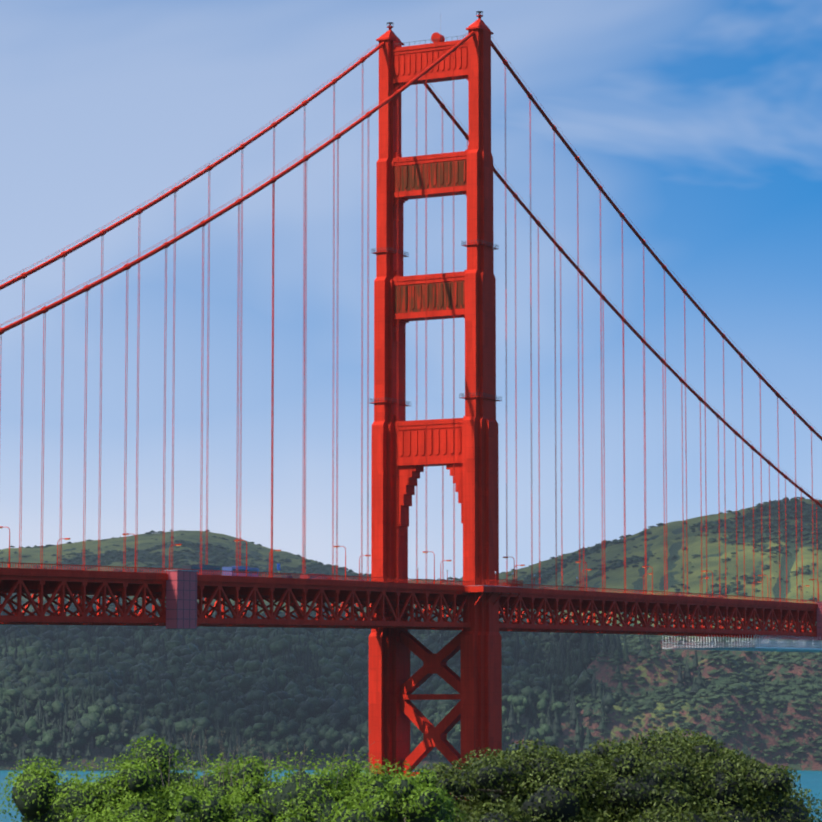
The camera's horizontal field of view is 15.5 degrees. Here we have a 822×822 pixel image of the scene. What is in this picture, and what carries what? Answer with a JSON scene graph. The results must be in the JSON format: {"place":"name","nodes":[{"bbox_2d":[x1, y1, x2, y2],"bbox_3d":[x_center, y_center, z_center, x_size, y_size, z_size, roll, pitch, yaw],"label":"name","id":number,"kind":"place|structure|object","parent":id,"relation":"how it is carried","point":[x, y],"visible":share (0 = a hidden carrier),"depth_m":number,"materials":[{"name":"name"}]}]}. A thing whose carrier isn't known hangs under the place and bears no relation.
{"place":"outdoors","nodes":[
{"label":"outdoors","id":0,"kind":"place"},
{"bbox_2d":[0,499,821,770],"bbox_3d":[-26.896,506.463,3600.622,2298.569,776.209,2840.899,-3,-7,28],"label":"hills","id":1,"kind":"structure","parent":0,"point":[714,553],"depth_m":2888.33,"materials":[{"name":"green plant"}]},
{"bbox_2d":[0,605,705,767],"bbox_3d":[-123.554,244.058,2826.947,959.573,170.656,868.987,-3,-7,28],"label":"trees","id":2,"kind":"object","parent":1,"relation":"on","point":[571,666],"visible":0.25,"depth_m":2533.60,"materials":[{"name":"green plant"}]},
{"bbox_2d":[0,603,621,764],"bbox_3d":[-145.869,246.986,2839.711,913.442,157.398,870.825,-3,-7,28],"label":"forest crowns","id":3,"kind":"object","parent":2,"relation":"on","point":[318,729],"visible":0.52,"depth_m":2581.64,"materials":[{"name":"green plant"}]},
{"bbox_2d":[0,497,821,761],"bbox_3d":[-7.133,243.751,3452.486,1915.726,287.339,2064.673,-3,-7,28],"label":"headland scrub","id":4,"kind":"object","parent":1,"relation":"on","point":[735,683],"visible":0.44,"depth_m":2739.34,"materials":[{"name":"green plant"}]},
{"bbox_2d":[0,562,821,640],"bbox_3d":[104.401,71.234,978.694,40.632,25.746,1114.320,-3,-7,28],"label":"deck truss","id":5,"kind":"object","parent":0,"point":[39,584],"visible":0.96,"depth_m":751.71,"materials":[{"name":"red metal"}]},
{"bbox_2d":[0,526,818,601],"bbox_3d":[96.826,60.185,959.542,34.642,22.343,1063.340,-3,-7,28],"label":"street lamps","id":6,"kind":"object","parent":5,"relation":"on","point":[278,566],"visible":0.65,"depth_m":775.09,"materials":[{"name":"metal"}]},
{"bbox_2d":[182,564,682,595],"bbox_3d":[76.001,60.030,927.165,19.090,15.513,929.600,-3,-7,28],"label":"traffic","id":7,"kind":"object","parent":5,"relation":"on","point":[224,569],"visible":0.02,"depth_m":693.15,"materials":[{"name":"blue paint"}]},
{"bbox_2d":[165,570,821,651],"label":"maintenance scaffold","id":8,"kind":"object","parent":5,"relation":"on","point":[181,599],"visible":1,"depth_m":663.74,"materials":[{"name":"grey metal"}]},
{"bbox_2d":[0,770,821,821],"bbox_3d":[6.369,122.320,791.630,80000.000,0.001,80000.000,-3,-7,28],"label":"water","id":9,"kind":"structure","parent":0,"point":[811,780],"depth_m":2004.63,"materials":[{"name":"teal liquid"}]},
{"bbox_2d":[0,0,821,579],"label":"sky","id":10,"kind":"structure","parent":0,"point":[701,120],"materials":[{"name":"blue"}]},
{"bbox_2d":[369,11,501,800],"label":"tower","id":11,"kind":"structure","parent":0,"point":[404,452],"depth_m":800.76,"materials":[{"name":"red metal"}]},
{"bbox_2d":[0,30,821,507],"bbox_3d":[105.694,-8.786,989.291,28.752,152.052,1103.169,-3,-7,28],"label":"cables","id":12,"kind":"object","parent":11,"relation":"attached to","point":[266,184],"visible":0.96,"depth_m":780.50,"materials":[{"name":"orange paint"}]},
{"bbox_2d":[0,74,817,603],"bbox_3d":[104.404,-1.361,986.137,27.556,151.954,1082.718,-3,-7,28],"label":"suspender ropes","id":13,"kind":"object","parent":12,"relation":"hanging from","point":[442,402],"visible":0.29,"depth_m":780.15,"materials":[{"name":"orange paint"}]},
{"bbox_2d":[448,778,533,797],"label":"foreground tree trunk and limbs","id":14,"kind":"object","parent":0,"point":[495,792],"depth_m":81.61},
{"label":"bluff ground","id":15,"kind":"structure","parent":0,"visible":0},
{"bbox_2d":[0,733,467,821],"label":"bush","id":16,"kind":"object","parent":15,"relation":"on","point":[227,801],"visible":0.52,"depth_m":62.95,"materials":[{"name":"green plant"}]},
{"bbox_2d":[128,725,405,821],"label":"scrub stems and twigs","id":17,"kind":"object","parent":15,"relation":"on","point":[244,761],"visible":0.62,"depth_m":62.02,"materials":[{"name":"brown plant"}]},
{"bbox_2d":[406,726,821,821],"bbox_3d":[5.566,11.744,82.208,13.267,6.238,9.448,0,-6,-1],"label":"tree foliage","id":18,"kind":"object","parent":15,"relation":"on","point":[480,806],"visible":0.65,"depth_m":80.77,"materials":[{"name":"green plant"}]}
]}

